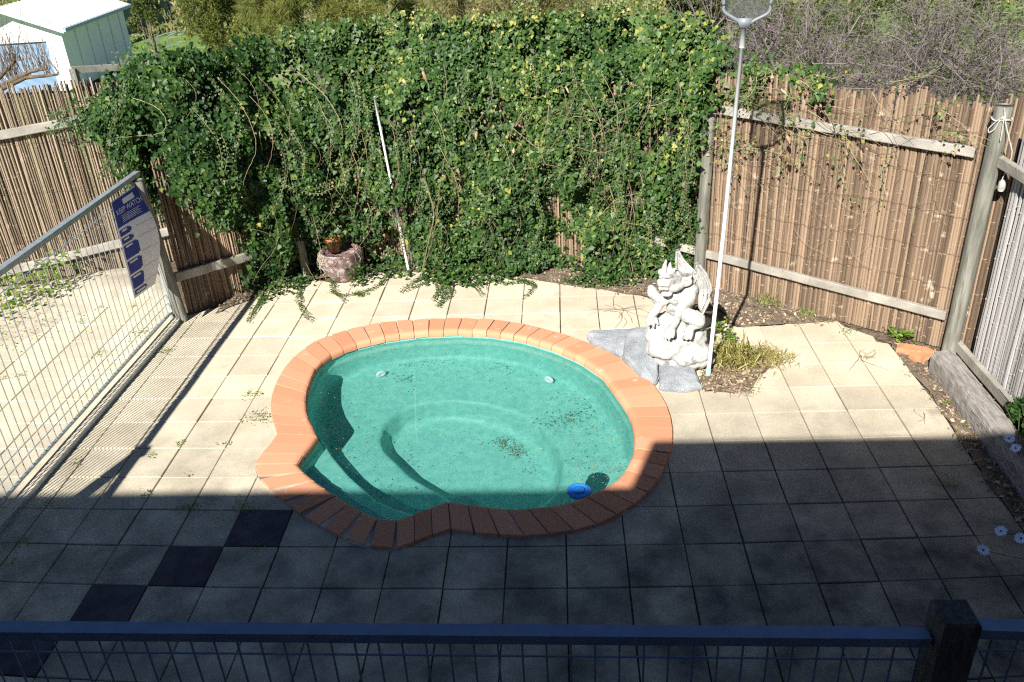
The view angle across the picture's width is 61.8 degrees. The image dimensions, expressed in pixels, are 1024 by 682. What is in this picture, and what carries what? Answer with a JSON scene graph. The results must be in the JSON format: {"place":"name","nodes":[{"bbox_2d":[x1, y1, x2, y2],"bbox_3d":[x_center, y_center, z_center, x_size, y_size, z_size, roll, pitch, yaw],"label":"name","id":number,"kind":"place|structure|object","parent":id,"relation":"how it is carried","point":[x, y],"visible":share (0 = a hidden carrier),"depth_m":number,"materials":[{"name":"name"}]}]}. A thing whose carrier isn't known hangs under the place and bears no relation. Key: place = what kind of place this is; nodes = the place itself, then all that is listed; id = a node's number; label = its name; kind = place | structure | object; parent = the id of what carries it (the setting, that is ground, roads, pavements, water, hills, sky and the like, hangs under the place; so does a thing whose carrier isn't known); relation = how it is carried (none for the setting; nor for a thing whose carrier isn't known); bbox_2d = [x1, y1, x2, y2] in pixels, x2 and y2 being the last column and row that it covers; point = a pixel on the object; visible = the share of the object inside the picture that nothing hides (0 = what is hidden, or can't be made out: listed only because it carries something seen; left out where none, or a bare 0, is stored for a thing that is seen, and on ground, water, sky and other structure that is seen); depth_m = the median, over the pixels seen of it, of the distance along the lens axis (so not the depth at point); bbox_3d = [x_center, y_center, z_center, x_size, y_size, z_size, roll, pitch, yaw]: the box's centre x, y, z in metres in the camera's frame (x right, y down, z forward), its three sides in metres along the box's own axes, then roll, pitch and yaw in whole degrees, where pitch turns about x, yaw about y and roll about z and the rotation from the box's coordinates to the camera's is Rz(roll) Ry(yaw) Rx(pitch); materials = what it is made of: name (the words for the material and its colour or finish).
{"place":"outdoors","nodes":[
{"label":"outdoors","id":0,"kind":"place"},
{"bbox_2d":[0,268,163,349],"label":"sand bank","id":1,"kind":"structure","parent":0,"point":[27,321],"depth_m":9.98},
{"bbox_2d":[0,262,87,319],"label":"leafy herb","id":2,"kind":"object","parent":1,"relation":"on","point":[7,294],"visible":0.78,"depth_m":9.92,"materials":[{"name":"green plant"}]},
{"bbox_2d":[0,296,87,350],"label":"leafy herb","id":3,"kind":"object","parent":1,"relation":"on","point":[29,329],"visible":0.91,"depth_m":9.45,"materials":[{"name":"green plant"}]},
{"bbox_2d":[16,247,84,295],"bbox_3d":[-5.465,-0.796,10.185,0.747,0.469,0.874,-20,32,-29],"label":"leafy herb","id":4,"kind":"object","parent":1,"relation":"on","point":[56,273],"visible":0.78,"depth_m":10.16,"materials":[{"name":"green plant"}]},
{"bbox_2d":[0,510,292,677],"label":"charcoal paving","id":5,"kind":"structure","parent":0,"point":[186,566],"depth_m":5.79,"materials":[{"name":"black tile"}]},
{"bbox_2d":[156,31,182,47],"bbox_3d":[-10.352,-9.092,25.843,0.818,0.499,0.033,-1,28,4],"label":"clothesline","id":6,"kind":"object","parent":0,"point":[174,32],"visible":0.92,"depth_m":25.80,"materials":[{"name":"green"}]},
{"bbox_2d":[0,270,1023,681],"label":"paving","id":7,"kind":"structure","parent":0,"point":[202,378],"depth_m":6.09,"materials":[{"name":"beige concrete"}]},
{"bbox_2d":[0,532,31,552],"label":"weed","id":8,"kind":"object","parent":7,"relation":"on","point":[24,538],"visible":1,"depth_m":6.20,"materials":[{"name":"green plant"}]},
{"bbox_2d":[24,490,61,511],"bbox_3d":[-3.581,1.242,6.607,0.282,0.038,0.263,-1,28,4],"label":"weed","id":9,"kind":"object","parent":7,"relation":"on","point":[46,502],"visible":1,"depth_m":6.58,"materials":[{"name":"green plant"}]},
{"bbox_2d":[174,495,193,512],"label":"weed","id":10,"kind":"object","parent":7,"relation":"on","point":[182,507],"visible":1,"depth_m":6.48,"materials":[{"name":"green plant"}]},
{"bbox_2d":[183,502,204,521],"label":"weed","id":11,"kind":"object","parent":7,"relation":"on","point":[188,506],"visible":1,"depth_m":6.47,"materials":[{"name":"green plant"}]},
{"bbox_2d":[211,494,267,525],"bbox_3d":[-2.047,1.249,6.413,0.441,0.055,0.375,-1,28,4],"label":"weed","id":12,"kind":"object","parent":7,"relation":"on","point":[239,506],"visible":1,"depth_m":6.41,"materials":[{"name":"green plant"}]},
{"bbox_2d":[242,389,261,400],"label":"weed","id":13,"kind":"object","parent":7,"relation":"on","point":[252,393],"visible":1,"depth_m":7.90,"materials":[{"name":"green plant"}]},
{"bbox_2d":[239,406,269,423],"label":"weed","id":14,"kind":"object","parent":7,"relation":"on","point":[256,415],"visible":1,"depth_m":7.54,"materials":[{"name":"green plant"}]},
{"bbox_2d":[317,243,363,282],"bbox_3d":[-2.014,-0.909,10.127,0.507,0.373,0.503,-1,28,4],"label":"planter pot","id":15,"kind":"object","parent":7,"relation":"on","point":[338,263],"visible":0.88,"depth_m":9.98,"materials":[{"name":"beige stone"}]},
{"bbox_2d":[323,234,340,252],"bbox_3d":[-2.097,-1.133,10.007,0.204,0.170,0.204,-1,28,4],"label":"terracotta pot","id":16,"kind":"object","parent":15,"relation":"in","point":[333,249],"visible":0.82,"depth_m":9.97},
{"bbox_2d":[313,232,342,249],"bbox_3d":[-2.124,-1.156,9.890,0.356,0.186,0.248,-8,28,-9],"label":"ivy spray","id":17,"kind":"object","parent":16,"relation":"on","point":[330,235],"visible":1,"depth_m":9.89,"materials":[{"name":"green plant"}]},
{"bbox_2d":[342,259,372,287],"bbox_3d":[-1.831,-0.784,9.986,0.421,0.285,0.362,-13,29,-18],"label":"ivy spray","id":18,"kind":"object","parent":7,"relation":"on","point":[358,276],"visible":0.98,"depth_m":9.95,"materials":[{"name":"green plant"}]},
{"bbox_2d":[373,97,409,270],"bbox_3d":[-1.341,-1.689,9.633,0.035,2.150,0.318,9,30,21],"label":"plastic pole","id":19,"kind":"object","parent":7,"relation":"on","point":[385,153],"visible":0.78,"depth_m":9.42,"materials":[{"name":"white plastic"}]},
{"bbox_2d":[254,318,672,552],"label":"plunge pool","id":20,"kind":"structure","parent":7,"relation":"in","point":[468,481],"depth_m":7.25,"materials":[{"name":"teal liquid"}]},
{"bbox_2d":[328,344,627,510],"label":"floating leaves","id":21,"kind":"object","parent":20,"relation":"on","point":[551,423],"visible":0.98,"depth_m":7.29,"materials":[{"name":"plant"}]},
{"bbox_2d":[567,483,590,499],"bbox_3d":[0.510,1.140,6.502,0.184,0.044,0.184,-1,28,4],"label":"floating dispenser","id":22,"kind":"object","parent":20,"relation":"on","point":[577,491],"visible":0.97,"depth_m":6.48,"materials":[{"name":"blue plastic"}]},
{"bbox_2d":[587,328,633,358],"bbox_3d":[1.021,0.017,8.326,0.576,0.141,0.474,-1,28,4],"label":"granite rock","id":23,"kind":"object","parent":7,"relation":"on","point":[612,341],"visible":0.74,"depth_m":8.36,"materials":[{"name":"grey stone"}]},
{"bbox_2d":[588,292,651,327],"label":"dry twigs","id":24,"kind":"object","parent":7,"relation":"on","point":[621,310],"visible":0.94,"depth_m":9.07,"materials":[{"name":"brown wood"}]},
{"bbox_2d":[217,261,1023,531],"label":"leaf litter","id":25,"kind":"object","parent":7,"relation":"on","point":[741,381],"visible":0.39,"depth_m":7.79,"materials":[{"name":"brown plant"}]},
{"bbox_2d":[622,327,658,385],"bbox_3d":[1.198,0.134,8.021,0.331,0.195,0.854,-1,28,4],"label":"granite rock","id":26,"kind":"object","parent":7,"relation":"on","point":[638,360],"visible":0.76,"depth_m":7.96,"materials":[{"name":"grey stone"}]},
{"bbox_2d":[644,249,714,369],"bbox_3d":[1.527,-0.273,7.733,0.642,1.149,0.463,-1,28,4],"label":"gargoyle statue","id":27,"kind":"object","parent":7,"relation":"on","point":[675,334],"visible":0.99,"depth_m":7.67,"materials":[{"name":"stone"}]},
{"bbox_2d":[658,365,701,392],"bbox_3d":[1.507,0.296,7.787,0.388,0.103,0.542,-1,28,4],"label":"granite rock","id":28,"kind":"object","parent":7,"relation":"on","point":[680,379],"visible":0.78,"depth_m":7.65,"materials":[{"name":"grey stone"}]},
{"bbox_2d":[705,314,731,338],"bbox_3d":[2.017,-0.133,8.399,0.312,0.234,0.398,-1,28,4],"label":"leafy herb","id":29,"kind":"object","parent":7,"relation":"on","point":[720,325],"visible":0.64,"depth_m":8.38,"materials":[{"name":"green plant"}]},
{"bbox_2d":[700,354,770,392],"bbox_3d":[2.055,0.270,7.848,0.560,0.018,0.835,9,30,22],"label":"garden bed","id":30,"kind":"object","parent":7,"relation":"in","point":[729,373],"visible":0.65,"depth_m":7.74,"materials":[{"name":"soil"}]},
{"bbox_2d":[715,328,737,346],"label":"leafy herb","id":31,"kind":"object","parent":30,"relation":"on","point":[731,333],"visible":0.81,"depth_m":8.20,"materials":[{"name":"green plant"}]},
{"bbox_2d":[703,329,762,381],"bbox_3d":[2.066,0.060,8.067,0.753,0.177,1.002,11,31,25],"label":"strappy plant","id":32,"kind":"object","parent":30,"relation":"on","point":[733,353],"visible":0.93,"depth_m":7.94,"materials":[{"name":"plant"}]},
{"bbox_2d":[718,380,756,397],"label":"dry twigs","id":33,"kind":"object","parent":30,"relation":"on","point":[740,389],"visible":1,"depth_m":7.55,"materials":[{"name":"brown wood"}]},
{"bbox_2d":[705,0,772,375],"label":"pool net","id":34,"kind":"object","parent":30,"relation":"on","point":[744,23],"visible":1,"depth_m":6.73,"materials":[{"name":"white plastic"}]},
{"bbox_2d":[736,338,802,373],"bbox_3d":[2.346,0.129,8.001,0.839,0.090,0.714,-1,28,4],"label":"strappy plant","id":35,"kind":"object","parent":7,"relation":"on","point":[772,357],"visible":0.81,"depth_m":8.00,"materials":[{"name":"yellow plant"}]},
{"bbox_2d":[849,349,886,369],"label":"dry twigs","id":36,"kind":"object","parent":7,"relation":"on","point":[872,356],"visible":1,"depth_m":7.94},
{"bbox_2d":[931,472,968,489],"bbox_3d":[3.201,1.022,6.295,0.244,0.041,0.216,-1,28,4],"label":"weed","id":37,"kind":"object","parent":7,"relation":"on","point":[948,481],"visible":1,"depth_m":6.27,"materials":[{"name":"green plant"}]},
{"bbox_2d":[0,0,1023,681],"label":"ground","id":38,"kind":"structure","parent":0,"point":[720,316],"depth_m":19.97,"materials":[{"name":"brown soil"}]},
{"bbox_2d":[0,11,60,90],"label":"bare tree","id":39,"kind":"object","parent":38,"relation":"on","point":[22,76],"visible":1,"depth_m":14.45,"materials":[{"name":"brown plant"}]},
{"bbox_2d":[0,0,133,93],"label":"garage","id":40,"kind":"structure","parent":38,"relation":"on","point":[88,32],"depth_m":35.19,"materials":[{"name":"grey"}]},
{"bbox_2d":[0,41,58,93],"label":"roller door","id":41,"kind":"structure","parent":40,"relation":"in","point":[46,80],"depth_m":34.71,"materials":[{"name":"white metal"}]},
{"bbox_2d":[0,316,178,525],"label":"kerb","id":42,"kind":"structure","parent":38,"relation":"on","point":[9,509],"depth_m":7.47,"materials":[{"name":"beige concrete"}]},
{"bbox_2d":[0,71,237,285],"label":"bamboo fence","id":43,"kind":"object","parent":38,"relation":"on","point":[23,228],"visible":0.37,"depth_m":10.23,"materials":[{"name":"brown wood"}]},
{"bbox_2d":[68,62,200,118],"bbox_3d":[-7.631,-4.667,17.855,0.168,2.479,2.584,19,35,36],"label":"rail fence","id":44,"kind":"object","parent":38,"relation":"on","point":[74,71],"visible":0.18,"depth_m":16.66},
{"bbox_2d":[126,0,164,56],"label":"green bush","id":45,"kind":"object","parent":38,"relation":"on","point":[144,9],"visible":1,"depth_m":27.41,"materials":[{"name":"green plant"}]},
{"bbox_2d":[122,0,169,34],"bbox_3d":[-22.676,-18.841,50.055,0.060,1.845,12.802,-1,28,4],"label":"tree","id":46,"kind":"object","parent":38,"relation":"on","point":[127,14],"visible":0.16,"depth_m":52.38,"materials":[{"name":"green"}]},
{"bbox_2d":[131,178,188,322],"bbox_3d":[-3.693,-0.904,9.011,0.128,1.668,0.232,15,33,30],"label":"fence post","id":47,"kind":"object","parent":38,"relation":"on","point":[171,287],"visible":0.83,"depth_m":9.06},
{"bbox_2d":[0,171,180,534],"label":"wire fence","id":48,"kind":"object","parent":47,"relation":"attached to","point":[34,246],"visible":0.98,"depth_m":7.43,"materials":[{"name":"metal"}]},
{"bbox_2d":[110,186,159,297],"bbox_3d":[-3.759,-0.987,8.587,0.080,1.033,0.612,3,29,12],"label":"resuscitation sign","id":49,"kind":"object","parent":48,"relation":"attached to","point":[137,229],"visible":1,"depth_m":8.56,"materials":[{"name":"white"}]},
{"bbox_2d":[167,0,174,20],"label":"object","id":50,"kind":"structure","parent":38,"relation":"on","point":[172,14],"depth_m":55.78,"materials":[{"name":"green plant"}]},
{"bbox_2d":[176,0,275,63],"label":"bushy tree","id":51,"kind":"object","parent":38,"relation":"on","point":[206,23],"visible":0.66,"depth_m":18.53,"materials":[{"name":"green plant"}]},
{"bbox_2d":[150,130,310,313],"bbox_3d":[-3.054,-1.317,9.561,0.386,1.836,1.682,23,38,40],"label":"bamboo fence","id":52,"kind":"object","parent":38,"relation":"on","point":[211,267],"visible":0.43,"depth_m":9.51,"materials":[{"name":"brown wood"}]},
{"bbox_2d":[230,0,430,92],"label":"needle tree","id":53,"kind":"object","parent":38,"relation":"on","point":[275,13],"visible":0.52,"depth_m":14.64,"materials":[{"name":"green plant"}]},
{"bbox_2d":[215,262,714,313],"bbox_3d":[-0.478,-0.707,9.957,5.592,0.018,1.638,-1,28,4],"label":"garden bed","id":54,"kind":"object","parent":38,"relation":"on","point":[548,273],"visible":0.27,"depth_m":9.88,"materials":[{"name":"soil"}]},
{"bbox_2d":[284,82,715,270],"bbox_3d":[-0.184,-1.856,9.812,4.851,2.158,0.507,5,29,15],"label":"bamboo fence","id":55,"kind":"object","parent":54,"relation":"on","point":[570,242],"visible":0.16,"depth_m":9.91,"materials":[{"name":"brown wood"}]},
{"bbox_2d":[43,0,1002,322],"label":"ivy","id":56,"kind":"object","parent":55,"relation":"attached to","point":[217,174],"visible":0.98,"depth_m":9.24,"materials":[{"name":"green plant"}]},
{"bbox_2d":[412,0,596,55],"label":"needle tree","id":57,"kind":"object","parent":38,"relation":"on","point":[456,7],"visible":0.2,"depth_m":13.92,"materials":[{"name":"green plant"}]},
{"bbox_2d":[0,0,1014,38],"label":"scrub","id":58,"kind":"object","parent":38,"relation":"on","point":[176,12],"visible":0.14,"depth_m":51.54,"materials":[{"name":"green plant"}]},
{"bbox_2d":[634,0,772,62],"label":"shrub","id":59,"kind":"object","parent":38,"relation":"on","point":[712,9],"visible":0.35,"depth_m":11.24,"materials":[{"name":"green plant"}]},
{"bbox_2d":[718,277,837,326],"bbox_3d":[2.771,-0.451,9.129,1.220,0.018,1.269,-1,28,4],"label":"garden bed","id":60,"kind":"object","parent":38,"relation":"on","point":[752,299],"visible":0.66,"depth_m":8.84,"materials":[{"name":"soil"}]},
{"bbox_2d":[750,291,783,307],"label":"grass tuft","id":61,"kind":"object","parent":60,"relation":"on","point":[764,298],"visible":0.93,"depth_m":9.00,"materials":[{"name":"green plant"}]},
{"bbox_2d":[795,307,819,318],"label":"grass tuft","id":62,"kind":"object","parent":60,"relation":"on","point":[809,312],"visible":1,"depth_m":8.76,"materials":[{"name":"green plant"}]},
{"bbox_2d":[620,0,946,196],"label":"twiggy shrub","id":63,"kind":"object","parent":38,"relation":"on","point":[757,40],"visible":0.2,"depth_m":10.08,"materials":[{"name":"grey plant"}]},
{"bbox_2d":[729,0,883,180],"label":"shrub","id":64,"kind":"object","parent":38,"relation":"on","point":[829,16],"visible":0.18,"depth_m":12.31,"materials":[{"name":"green plant"}]},
{"bbox_2d":[654,70,1023,354],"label":"bamboo fence","id":65,"kind":"object","parent":38,"relation":"on","point":[951,259],"visible":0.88,"depth_m":8.04,"materials":[{"name":"brown wood"}]},
{"bbox_2d":[988,108,1012,191],"bbox_3d":[3.987,-1.578,6.986,0.235,0.667,0.178,21,36,38],"label":"tied rope","id":66,"kind":"object","parent":65,"relation":"attached to","point":[1001,187],"visible":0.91,"depth_m":6.88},
{"bbox_2d":[670,0,1023,222],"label":"twiggy shrub","id":67,"kind":"object","parent":38,"relation":"on","point":[899,61],"visible":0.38,"depth_m":9.90,"materials":[{"name":"grey plant"}]},
{"bbox_2d":[727,0,1023,228],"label":"twiggy shrub","id":68,"kind":"object","parent":38,"relation":"on","point":[1009,81],"visible":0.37,"depth_m":9.66,"materials":[{"name":"plant"}]},
{"bbox_2d":[882,325,899,336],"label":"leafy herb","id":69,"kind":"object","parent":38,"relation":"on","point":[891,329],"visible":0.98,"depth_m":8.27,"materials":[{"name":"green plant"}]},
{"bbox_2d":[889,328,917,344],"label":"leafy herb","id":70,"kind":"object","parent":38,"relation":"on","point":[903,333],"visible":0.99,"depth_m":8.16,"materials":[{"name":"green plant"}]},
{"bbox_2d":[837,0,1023,188],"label":"shrub","id":71,"kind":"object","parent":38,"relation":"on","point":[904,10],"visible":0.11,"depth_m":11.56,"materials":[{"name":"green plant"}]},
{"bbox_2d":[913,599,981,681],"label":"fence post","id":72,"kind":"object","parent":38,"relation":"on","point":[954,628],"visible":1,"depth_m":3.17,"materials":[{"name":"black wood"}]},
{"bbox_2d":[0,618,1023,681],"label":"wire fence","id":73,"kind":"object","parent":72,"relation":"attached to","point":[818,637],"visible":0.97,"depth_m":3.32,"materials":[{"name":"blue metal"}]},
{"bbox_2d":[890,341,1023,528],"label":"garden bed","id":74,"kind":"object","parent":38,"relation":"on","point":[981,453],"visible":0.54,"depth_m":6.75,"materials":[{"name":"soil"}]},
{"bbox_2d":[896,343,922,354],"bbox_3d":[3.707,0.086,7.978,0.220,0.081,0.120,14,32,29],"label":"brick","id":75,"kind":"object","parent":74,"relation":"on","point":[905,348],"visible":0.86,"depth_m":7.96,"materials":[{"name":"orange brick"}]},
{"bbox_2d":[908,346,935,362],"bbox_3d":[3.782,0.132,7.885,0.220,0.081,0.120,-15,30,-22],"label":"brick","id":76,"kind":"object","parent":74,"relation":"on","point":[925,353],"visible":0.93,"depth_m":7.84,"materials":[{"name":"orange brick"}]},
{"bbox_2d":[1003,382,1023,438],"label":"daisy bush","id":77,"kind":"object","parent":74,"relation":"on","point":[1015,409],"visible":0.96,"depth_m":6.58,"materials":[{"name":"green plant"}]},
{"bbox_2d":[994,525,1012,535],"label":"daisy","id":78,"kind":"object","parent":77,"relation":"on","point":[999,530],"visible":1,"depth_m":5.21,"materials":[{"name":"plant"}]},
{"bbox_2d":[1003,433,1023,450],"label":"daisy","id":79,"kind":"object","parent":77,"relation":"attached to","point":[1008,438],"visible":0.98,"depth_m":6.03,"materials":[{"name":"plant"}]},
{"bbox_2d":[1010,444,1023,454],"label":"daisy","id":80,"kind":"object","parent":77,"relation":"attached to","point":[1014,448],"visible":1,"depth_m":5.96,"materials":[{"name":"plant"}]},
{"bbox_2d":[1014,533,1023,543],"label":"daisy","id":81,"kind":"object","parent":77,"relation":"attached to","point":[1019,537],"visible":1,"depth_m":5.15,"materials":[{"name":"plant"}]},
{"bbox_2d":[928,350,1023,500],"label":"timber sleeper","id":82,"kind":"object","parent":38,"relation":"on","point":[980,411],"visible":0.98,"depth_m":6.78,"materials":[{"name":"grey wood"}]},
{"bbox_2d":[977,544,1021,558],"bbox_3d":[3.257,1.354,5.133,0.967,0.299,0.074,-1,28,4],"label":"daisy","id":83,"kind":"object","parent":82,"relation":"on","point":[982,549],"visible":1,"depth_m":5.10,"materials":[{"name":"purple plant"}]},
{"bbox_2d":[956,134,1023,429],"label":"bamboo fence","id":84,"kind":"object","parent":38,"relation":"on","point":[994,361],"visible":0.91,"depth_m":7.04,"materials":[{"name":"wood"}]}
]}

